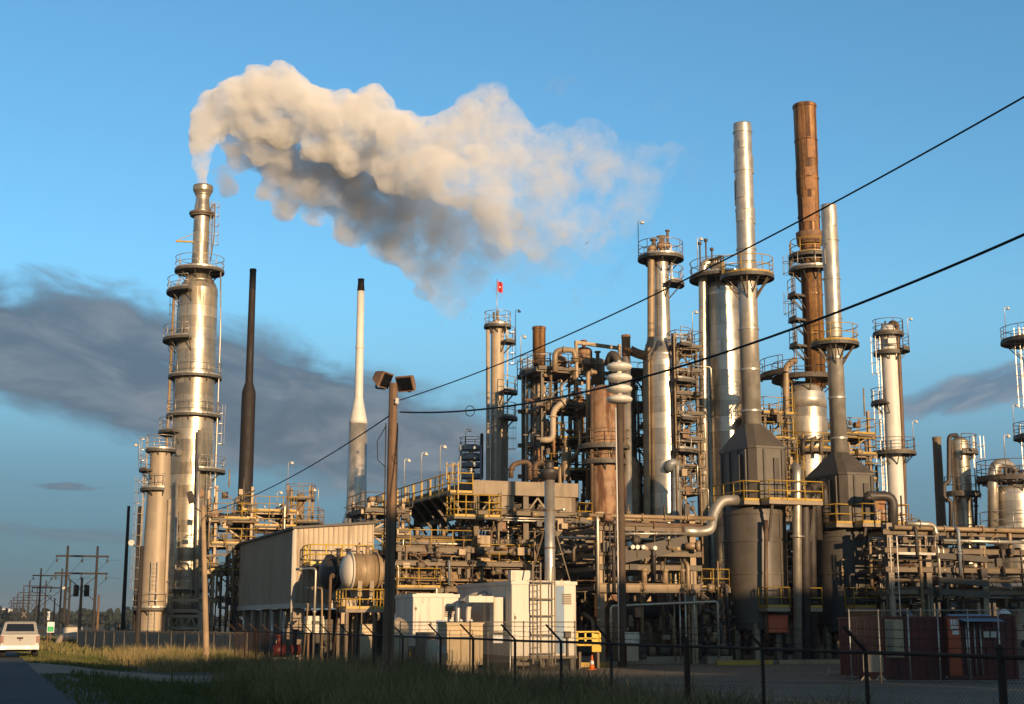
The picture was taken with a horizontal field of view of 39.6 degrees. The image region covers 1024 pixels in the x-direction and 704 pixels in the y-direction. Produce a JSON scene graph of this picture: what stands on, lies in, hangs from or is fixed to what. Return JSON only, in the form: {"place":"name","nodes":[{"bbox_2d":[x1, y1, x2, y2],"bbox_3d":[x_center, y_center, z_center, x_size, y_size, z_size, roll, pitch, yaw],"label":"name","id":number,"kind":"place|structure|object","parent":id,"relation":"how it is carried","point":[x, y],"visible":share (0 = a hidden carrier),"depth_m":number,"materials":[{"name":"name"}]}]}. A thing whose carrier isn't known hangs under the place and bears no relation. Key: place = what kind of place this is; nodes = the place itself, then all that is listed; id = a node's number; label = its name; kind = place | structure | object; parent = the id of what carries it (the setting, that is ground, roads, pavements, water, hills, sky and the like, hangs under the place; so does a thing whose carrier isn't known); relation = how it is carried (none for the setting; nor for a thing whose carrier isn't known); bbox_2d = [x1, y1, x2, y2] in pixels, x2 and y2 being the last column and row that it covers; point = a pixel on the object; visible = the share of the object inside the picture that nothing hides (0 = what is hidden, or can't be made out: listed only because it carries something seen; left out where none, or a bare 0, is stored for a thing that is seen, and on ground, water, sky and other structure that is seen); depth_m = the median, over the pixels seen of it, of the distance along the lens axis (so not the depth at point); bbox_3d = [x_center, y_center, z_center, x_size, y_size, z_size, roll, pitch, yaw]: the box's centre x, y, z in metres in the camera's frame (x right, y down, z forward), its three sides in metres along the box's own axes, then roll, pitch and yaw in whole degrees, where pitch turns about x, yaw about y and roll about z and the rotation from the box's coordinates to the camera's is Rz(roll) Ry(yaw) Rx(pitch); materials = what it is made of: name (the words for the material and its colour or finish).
{"place":"outdoors","nodes":[
{"label":"outdoors","id":0,"kind":"place"},
{"bbox_2d":[0,651,76,703],"bbox_3d":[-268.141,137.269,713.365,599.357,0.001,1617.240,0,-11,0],"label":"road","id":1,"kind":"structure","parent":0,"point":[22,681],"depth_m":40.41,"materials":[{"name":"asphalt"}]},
{"bbox_2d":[0,621,43,656],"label":"pickup truck","id":2,"kind":"object","parent":1,"relation":"on","point":[19,635],"visible":1,"depth_m":73.78,"materials":[{"name":"metal"}]},
{"bbox_2d":[26,662,224,682],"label":"dirt driveway","id":3,"kind":"structure","parent":0,"point":[43,668],"depth_m":58.37,"materials":[{"name":"soil"}]},
{"bbox_2d":[0,625,541,703],"bbox_3d":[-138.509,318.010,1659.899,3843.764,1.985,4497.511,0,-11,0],"label":"ground","id":4,"kind":"structure","parent":0,"point":[44,634],"depth_m":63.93,"materials":[{"name":"green plant"}]},
{"bbox_2d":[22,580,51,628],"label":"timber pylon","id":5,"kind":"object","parent":4,"relation":"on","point":[29,598],"visible":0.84,"depth_m":382.01,"materials":[{"name":"brown wood"}]},
{"bbox_2d":[32,568,69,632],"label":"timber pylon","id":6,"kind":"object","parent":4,"relation":"on","point":[59,605],"visible":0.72,"depth_m":295.53,"materials":[{"name":"brown wood"}]},
{"bbox_2d":[54,546,108,633],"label":"timber pylon","id":7,"kind":"object","parent":4,"relation":"on","point":[66,572],"visible":0.91,"depth_m":208.17,"materials":[{"name":"brown wood"}]},
{"bbox_2d":[73,578,89,628],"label":"utility pole","id":8,"kind":"object","parent":4,"relation":"on","point":[76,590],"visible":0.81,"depth_m":147.72,"materials":[{"name":"brown wood"}]},
{"bbox_2d":[120,506,129,629],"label":"utility pole","id":9,"kind":"object","parent":4,"relation":"on","point":[123,612],"visible":0.81,"depth_m":123.45,"materials":[{"name":"brown wood"}]},
{"bbox_2d":[128,540,143,648],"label":"utility pole","id":10,"kind":"object","parent":4,"relation":"on","point":[139,606],"visible":0.91,"depth_m":94.51,"materials":[{"name":"brown wood"}]},
{"bbox_2d":[130,434,176,632],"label":"absorber column","id":11,"kind":"structure","parent":4,"relation":"on","point":[155,592],"depth_m":111.58,"materials":[{"name":"painted steel"},{"name":"steel"}]},
{"bbox_2d":[77,629,247,653],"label":"slatted fence","id":12,"kind":"object","parent":4,"relation":"on","point":[102,639],"visible":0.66,"depth_m":98.67,"materials":[{"name":"metal"}]},
{"bbox_2d":[0,605,324,627],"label":"woods","id":13,"kind":"object","parent":4,"relation":"on","point":[109,616],"visible":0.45,"depth_m":583.40,"materials":[{"name":"plant"}]},
{"bbox_2d":[167,596,209,632],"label":"truss frame","id":14,"kind":"object","parent":4,"relation":"on","point":[171,610],"visible":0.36,"depth_m":112.01,"materials":[{"name":"silver metal"}]},
{"bbox_2d":[158,183,225,632],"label":"scrubber tower","id":15,"kind":"structure","parent":4,"relation":"on","point":[195,378],"depth_m":118.03,"materials":[{"name":"metal"}]},
{"bbox_2d":[186,490,218,661],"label":"lamp pole","id":16,"kind":"object","parent":4,"relation":"on","point":[191,497],"visible":0.84,"depth_m":73.04,"materials":[{"name":"brown wood"}]},
{"bbox_2d":[372,371,415,679],"bbox_3d":[-3.513,5.621,41.640,1.297,10.248,0.800,-3,-11,16],"label":"floodlight pole","id":17,"kind":"object","parent":4,"relation":"on","point":[383,380],"visible":0.97,"depth_m":41.82,"materials":[{"name":"brown wood"}]},
{"bbox_2d":[208,416,387,511],"bbox_3d":[-9.676,5.159,58.054,0.053,0.704,34.244,4,-11,-20],"label":"overhead cable","id":18,"kind":"object","parent":17,"relation":"attached to","point":[312,464],"visible":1,"depth_m":51.13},
{"bbox_2d":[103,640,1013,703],"bbox_3d":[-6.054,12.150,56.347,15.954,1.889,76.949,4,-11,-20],"label":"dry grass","id":19,"kind":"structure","parent":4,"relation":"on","point":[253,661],"depth_m":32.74,"materials":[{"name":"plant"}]},
{"bbox_2d":[228,623,1023,703],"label":"chain link fence","id":20,"kind":"object","parent":4,"relation":"on","point":[1000,656],"visible":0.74,"depth_m":26.36,"materials":[{"name":"metal"}]},
{"bbox_2d":[38,634,901,703],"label":"grass","id":21,"kind":"structure","parent":0,"point":[74,648],"depth_m":35.10,"materials":[{"name":"plant"}]},
{"bbox_2d":[0,0,1023,618],"label":"sky","id":22,"kind":"structure","parent":0,"point":[433,154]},
{"bbox_2d":[304,650,839,666],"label":"ground","id":23,"kind":"structure","parent":0,"point":[616,662],"depth_m":82.01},
{"bbox_2d":[191,469,258,649],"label":"process structure","id":24,"kind":"object","parent":23,"relation":"on","point":[229,522],"visible":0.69,"depth_m":103.37,"materials":[{"name":"brown metal"}]},
{"bbox_2d":[233,268,256,633],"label":"exhaust stack","id":25,"kind":"object","parent":23,"relation":"on","point":[247,433],"visible":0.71,"depth_m":140.74,"materials":[{"name":"metal"}]},
{"bbox_2d":[230,492,301,633],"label":"process structure","id":26,"kind":"object","parent":23,"relation":"on","point":[267,514],"visible":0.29,"depth_m":108.07,"materials":[{"name":"yellow metal"}]},
{"bbox_2d":[275,461,323,610],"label":"access tower","id":27,"kind":"structure","parent":23,"relation":"on","point":[301,499],"depth_m":110.92,"materials":[{"name":"yellow metal"}]},
{"bbox_2d":[237,521,378,657],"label":"corrugated building","id":28,"kind":"structure","parent":23,"relation":"on","point":[273,580],"depth_m":87.19,"materials":[{"name":"metal"}]},
{"bbox_2d":[304,616,324,661],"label":"control cabinet","id":29,"kind":"object","parent":23,"relation":"on","point":[317,620],"visible":0.47,"depth_m":78.73,"materials":[{"name":"metal"}]},
{"bbox_2d":[296,567,382,660],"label":"piping","id":30,"kind":"object","parent":23,"relation":"on","point":[331,576],"visible":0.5,"depth_m":77.82,"materials":[{"name":"silver metal"}]},
{"bbox_2d":[342,278,366,522],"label":"flare stack","id":31,"kind":"object","parent":23,"relation":"on","point":[357,469],"visible":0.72,"depth_m":132.25,"materials":[{"name":"white metal"}]},
{"bbox_2d":[336,589,411,660],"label":"service platform","id":32,"kind":"structure","parent":23,"relation":"on","point":[347,610],"depth_m":76.84,"materials":[{"name":"metal"}]},
{"bbox_2d":[340,545,384,596],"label":"heat exchanger","id":33,"kind":"object","parent":32,"relation":"on","point":[358,570],"visible":0.98,"depth_m":77.68,"materials":[{"name":"white paint"}]},
{"bbox_2d":[344,491,413,654],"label":"process structure","id":34,"kind":"object","parent":23,"relation":"on","point":[369,512],"visible":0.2,"depth_m":87.98,"materials":[{"name":"yellow metal"}]},
{"bbox_2d":[359,529,544,659],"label":"pipe rack","id":35,"kind":"object","parent":23,"relation":"on","point":[425,551],"visible":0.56,"depth_m":83.26,"materials":[{"name":"metal"}]},
{"bbox_2d":[319,548,356,597],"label":"heat exchanger","id":36,"kind":"object","parent":35,"relation":"on","point":[330,564],"visible":0.49,"depth_m":81.59,"materials":[{"name":"metal"}]},
{"bbox_2d":[396,527,467,559],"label":"heat exchanger","id":37,"kind":"object","parent":35,"relation":"on","point":[418,536],"visible":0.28,"depth_m":85.79,"materials":[{"name":"metal"}]},
{"bbox_2d":[395,559,485,593],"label":"heat exchanger","id":38,"kind":"object","parent":35,"relation":"on","point":[425,572],"visible":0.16,"depth_m":83.66,"materials":[{"name":"metal"}]},
{"bbox_2d":[459,429,482,536],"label":"vent tower","id":39,"kind":"structure","parent":23,"relation":"on","point":[470,465],"depth_m":111.74,"materials":[{"name":"grey metal"}]},
{"bbox_2d":[371,445,588,659],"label":"air cooler deck","id":40,"kind":"structure","parent":23,"relation":"on","point":[474,505],"depth_m":87.18,"materials":[{"name":"metal"}]},
{"bbox_2d":[484,309,520,536],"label":"fractionator column","id":41,"kind":"structure","parent":23,"relation":"on","point":[497,419],"depth_m":112.83,"materials":[{"name":"silver metal"}]},
{"bbox_2d":[519,326,556,481],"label":"stack column","id":42,"kind":"structure","parent":23,"relation":"on","point":[539,336],"depth_m":103.75,"materials":[{"name":"brown metal"}]},
{"bbox_2d":[487,499,594,655],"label":"process structure","id":43,"kind":"object","parent":23,"relation":"on","point":[591,600],"visible":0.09,"depth_m":92.73,"materials":[{"name":"metal"}]},
{"bbox_2d":[507,340,620,640],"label":"process structure","id":44,"kind":"object","parent":23,"relation":"on","point":[553,372],"visible":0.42,"depth_m":101.24,"materials":[{"name":"metal"}]},
{"bbox_2d":[561,438,570,480],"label":"drum","id":45,"kind":"object","parent":44,"relation":"on","point":[565,464],"visible":1,"depth_m":99.08,"materials":[{"name":"metal"}]},
{"bbox_2d":[578,340,591,369],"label":"drum","id":46,"kind":"object","parent":44,"relation":"on","point":[584,351],"visible":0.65,"depth_m":103.23,"materials":[{"name":"metal"}]},
{"bbox_2d":[591,351,604,385],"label":"drum","id":47,"kind":"object","parent":44,"relation":"on","point":[596,380],"visible":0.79,"depth_m":103.67,"materials":[{"name":"metal"}]},
{"bbox_2d":[578,385,629,633],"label":"reactor vessel","id":48,"kind":"object","parent":23,"relation":"on","point":[600,446],"visible":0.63,"depth_m":96.37,"materials":[{"name":"metal"}]},
{"bbox_2d":[518,505,719,663],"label":"pipe rack","id":49,"kind":"object","parent":23,"relation":"on","point":[598,560],"visible":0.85,"depth_m":80.37,"materials":[{"name":"metal"}]},
{"bbox_2d":[605,593,678,625],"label":"heat exchanger","id":50,"kind":"object","parent":49,"relation":"on","point":[652,612],"visible":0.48,"depth_m":83.06,"materials":[{"name":"metal"}]},
{"bbox_2d":[605,622,681,655],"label":"heat exchanger","id":51,"kind":"object","parent":49,"relation":"in","point":[655,635],"visible":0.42,"depth_m":82.78,"materials":[{"name":"metal"}]},
{"bbox_2d":[680,495,739,536],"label":"flue duct","id":52,"kind":"object","parent":49,"relation":"on","point":[717,506],"visible":0.98,"depth_m":81.85,"materials":[{"name":"silver metal"}]},
{"bbox_2d":[604,334,647,629],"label":"vent stack","id":53,"kind":"object","parent":23,"relation":"on","point":[627,353],"visible":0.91,"depth_m":97.58,"materials":[{"name":"silver metal"}]},
{"bbox_2d":[621,344,645,521],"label":"process structure","id":54,"kind":"object","parent":23,"relation":"on","point":[637,426],"visible":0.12,"depth_m":100.97,"materials":[{"name":"metal"}]},
{"bbox_2d":[632,456,641,629],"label":"reactor vessel","id":55,"kind":"object","parent":23,"relation":"on","point":[636,487],"visible":0.16,"depth_m":97.31,"materials":[{"name":"metal"}]},
{"bbox_2d":[638,221,697,634],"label":"distillation column","id":56,"kind":"structure","parent":23,"relation":"on","point":[659,476],"depth_m":98.12,"materials":[{"name":"silver metal"}]},
{"bbox_2d":[668,329,711,654],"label":"process structure","id":57,"kind":"object","parent":23,"relation":"on","point":[699,467],"visible":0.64,"depth_m":97.70,"materials":[{"name":"metal"}]},
{"bbox_2d":[689,237,752,654],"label":"stripper column","id":58,"kind":"structure","parent":23,"relation":"on","point":[718,316],"depth_m":100.42,"materials":[{"name":"silver metal"}]},
{"bbox_2d":[737,396,805,655],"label":"process structure","id":59,"kind":"object","parent":23,"relation":"on","point":[775,416],"visible":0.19,"depth_m":96.77,"materials":[{"name":"metal"}]},
{"bbox_2d":[760,101,837,654],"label":"regenerator vessel","id":60,"kind":"object","parent":23,"relation":"on","point":[809,403],"visible":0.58,"depth_m":101.70,"materials":[{"name":"metal"}]},
{"bbox_2d":[786,516,832,654],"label":"process structure","id":61,"kind":"object","parent":23,"relation":"on","point":[790,556],"visible":0.1,"depth_m":92.79,"materials":[{"name":"metal"}]},
{"bbox_2d":[827,388,882,616],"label":"process structure","id":62,"kind":"object","parent":23,"relation":"on","point":[857,438],"visible":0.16,"depth_m":99.88,"materials":[{"name":"brown metal"}]},
{"bbox_2d":[805,203,909,658],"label":"process furnace","id":63,"kind":"object","parent":23,"relation":"on","point":[857,504],"visible":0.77,"depth_m":86.05,"materials":[{"name":"metal"}]},
{"bbox_2d":[833,514,920,654],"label":"process structure","id":64,"kind":"object","parent":23,"relation":"on","point":[876,582],"visible":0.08,"depth_m":92.13,"materials":[{"name":"metal"}]},
{"bbox_2d":[764,495,1023,655],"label":"pipe rack","id":65,"kind":"object","parent":23,"relation":"on","point":[930,540],"visible":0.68,"depth_m":83.62,"materials":[{"name":"metal"}]},
{"bbox_2d":[988,574,1023,606],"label":"heat exchanger","id":66,"kind":"object","parent":65,"relation":"on","point":[1001,602],"visible":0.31,"depth_m":87.82,"materials":[{"name":"metal"}]},
{"bbox_2d":[870,317,917,544],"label":"absorber column","id":67,"kind":"structure","parent":23,"relation":"on","point":[894,452],"depth_m":112.63,"materials":[{"name":"white metal"}]},
{"bbox_2d":[879,559,997,616],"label":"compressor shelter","id":68,"kind":"object","parent":23,"relation":"on","point":[990,565],"visible":0.02,"depth_m":108.49,"materials":[{"name":"metal"}]},
{"bbox_2d":[932,436,951,615],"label":"vent stack","id":69,"kind":"object","parent":23,"relation":"on","point":[938,482],"visible":0.35,"depth_m":95.80,"materials":[{"name":"metal"}]},
{"bbox_2d":[942,433,985,613],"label":"stabilizer column","id":70,"kind":"structure","parent":23,"relation":"on","point":[962,493],"depth_m":93.43,"materials":[{"name":"metal"}]},
{"bbox_2d":[1000,307,1023,468],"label":"splitter column","id":71,"kind":"structure","parent":23,"relation":"on","point":[1015,342],"depth_m":113.55,"materials":[{"name":"metal"}]},
{"bbox_2d":[464,660,1023,703],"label":"gravel yard","id":72,"kind":"structure","parent":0,"point":[739,673],"depth_m":54.41,"materials":[{"name":"gravel"}]},
{"bbox_2d":[360,624,371,661],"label":"electrical cabinet","id":73,"kind":"object","parent":72,"relation":"on","point":[363,640],"visible":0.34,"depth_m":68.69,"materials":[{"name":"metal"}]},
{"bbox_2d":[394,617,408,662],"bbox_3d":[-5.186,13.335,64.647,0.960,2.514,0.960,0,-11,0],"label":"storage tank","id":74,"kind":"object","parent":72,"relation":"on","point":[397,620],"visible":0.41,"depth_m":64.38,"materials":[{"name":"metal"}]},
{"bbox_2d":[394,593,459,666],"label":"equipment cabin","id":75,"kind":"object","parent":72,"relation":"on","point":[423,609],"visible":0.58,"depth_m":71.25,"materials":[{"name":"metal"}]},
{"bbox_2d":[415,604,432,641],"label":"door","id":76,"kind":"structure","parent":75,"relation":"in","point":[423,612],"depth_m":70.91,"materials":[{"name":"white paint"}]},
{"bbox_2d":[436,619,483,672],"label":"transformer","id":77,"kind":"object","parent":72,"relation":"on","point":[459,633],"visible":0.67,"depth_m":65.92,"materials":[{"name":"metal"}]},
{"bbox_2d":[399,621,575,674],"bbox_3d":[-0.938,13.060,62.220,7.886,2.550,1.947,1,-11,-7],"label":"wire fence","id":78,"kind":"object","parent":72,"relation":"on","point":[470,622],"visible":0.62,"depth_m":62.37,"materials":[{"name":"metal"}]},
{"bbox_2d":[456,562,576,670],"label":"equipment cabin","id":79,"kind":"object","parent":72,"relation":"on","point":[533,602],"visible":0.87,"depth_m":69.51,"materials":[{"name":"metal"}]},
{"bbox_2d":[515,613,531,653],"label":"door","id":80,"kind":"structure","parent":79,"relation":"in","point":[519,617],"depth_m":68.85,"materials":[{"name":"white paint"}]},
{"bbox_2d":[508,570,531,665],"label":"junction cabinet","id":81,"kind":"object","parent":72,"relation":"on","point":[518,574],"visible":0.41,"depth_m":77.22,"materials":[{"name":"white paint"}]},
{"bbox_2d":[529,460,570,665],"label":"exhaust stack","id":82,"kind":"object","parent":72,"relation":"on","point":[549,472],"visible":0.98,"depth_m":76.48,"materials":[{"name":"silver metal"}]},
{"bbox_2d":[576,612,594,660],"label":"pump set","id":83,"kind":"object","parent":72,"relation":"on","point":[590,618],"visible":0.49,"depth_m":80.52,"materials":[{"name":"metal"}]},
{"bbox_2d":[576,631,600,668],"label":"yellow cage","id":84,"kind":"object","parent":72,"relation":"on","point":[597,639],"visible":0.55,"depth_m":71.77,"materials":[{"name":"metal"}]},
{"bbox_2d":[606,360,638,666],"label":"warning siren","id":85,"kind":"object","parent":72,"relation":"on","point":[619,399],"visible":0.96,"depth_m":75.69,"materials":[{"name":"grey metal"}]},
{"bbox_2d":[630,621,658,663],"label":"pump set","id":86,"kind":"object","parent":72,"relation":"on","point":[646,624],"visible":0.62,"depth_m":79.57,"materials":[{"name":"metal"}]},
{"bbox_2d":[656,611,683,663],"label":"pump set","id":87,"kind":"object","parent":72,"relation":"on","point":[667,652],"visible":0.57,"depth_m":79.99,"materials":[{"name":"metal"}]},
{"bbox_2d":[670,561,737,659],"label":"process structure","id":88,"kind":"object","parent":72,"relation":"on","point":[712,588],"visible":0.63,"depth_m":82.58,"materials":[{"name":"metal"}]},
{"bbox_2d":[702,612,732,663],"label":"pump set","id":89,"kind":"object","parent":72,"relation":"on","point":[723,651],"visible":0.74,"depth_m":80.54,"materials":[{"name":"metal"}]},
{"bbox_2d":[715,660,772,664],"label":"kerb stop","id":90,"kind":"object","parent":72,"relation":"on","point":[740,662],"visible":0.86,"depth_m":77.65,"materials":[{"name":"concrete"}]},
{"bbox_2d":[713,121,822,659],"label":"process furnace","id":91,"kind":"object","parent":72,"relation":"on","point":[752,454],"visible":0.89,"depth_m":84.30,"materials":[{"name":"metal"}]},
{"bbox_2d":[777,659,839,663],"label":"kerb stop","id":92,"kind":"object","parent":72,"relation":"on","point":[820,661],"visible":0.57,"depth_m":79.32,"materials":[{"name":"concrete"}]},
{"bbox_2d":[788,462,830,659],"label":"transfer pipes","id":93,"kind":"object","parent":72,"relation":"on","point":[804,571],"visible":0.89,"depth_m":83.49,"materials":[{"name":"silver metal"}]},
{"bbox_2d":[861,654,886,680],"bbox_3d":[14.271,12.394,56.223,1.044,1.190,0.635,1,-11,-4],"label":"barrier board","id":94,"kind":"object","parent":72,"relation":"on","point":[871,664],"visible":0.35,"depth_m":56.21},
{"bbox_2d":[837,616,945,678],"bbox_3d":[15.714,12.260,59.056,3.620,2.501,2.540,1,-11,-6],"label":"storage container","id":95,"kind":"object","parent":72,"relation":"on","point":[927,637],"visible":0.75,"depth_m":57.98,"materials":[{"name":"metal"}]},
{"bbox_2d":[885,621,893,655],"bbox_3d":[15.368,11.651,57.844,0.300,1.415,0.018,1,-11,-6],"label":"pale door leaf","id":96,"kind":"structure","parent":95,"relation":"in","point":[889,625],"depth_m":57.85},
{"bbox_2d":[884,620,903,656],"bbox_3d":[15.568,11.662,57.906,0.750,1.515,0.060,1,-11,-6],"label":"door panel","id":97,"kind":"structure","parent":95,"relation":"in","point":[896,627],"depth_m":57.90,"materials":[{"name":"metal"}]},
{"bbox_2d":[848,609,1023,682],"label":"wire fence","id":98,"kind":"object","parent":72,"relation":"on","point":[908,639],"visible":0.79,"depth_m":55.16,"materials":[{"name":"metal"}]},
{"bbox_2d":[942,616,1018,678],"bbox_3d":[19.011,12.243,59.019,2.970,2.521,2.552,1,-11,-6],"label":"storage container","id":99,"kind":"object","parent":72,"relation":"on","point":[950,641],"visible":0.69,"depth_m":57.88,"materials":[{"name":"metal"}]},
{"bbox_2d":[947,618,962,675],"bbox_3d":[17.962,11.956,57.696,0.520,2.291,0.055,1,-11,-6],"label":"bright red door","id":100,"kind":"structure","parent":99,"relation":"in","point":[952,642],"depth_m":57.66,"materials":[{"name":"metal"}]},
{"bbox_2d":[976,434,1023,655],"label":"reactor drum","id":101,"kind":"object","parent":72,"relation":"on","point":[1006,504],"visible":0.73,"depth_m":90.54,"materials":[{"name":"metal"}]},
{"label":"utility pole","id":102,"kind":"object","parent":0,"visible":0},
{"bbox_2d":[399,233,1023,412],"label":"overhead cable","id":103,"kind":"object","parent":102,"relation":"attached to","point":[871,298],"visible":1,"depth_m":26.38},
{"bbox_2d":[400,96,1023,399],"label":"overhead cable","id":104,"kind":"object","parent":102,"relation":"attached to","point":[966,129],"visible":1,"depth_m":27.70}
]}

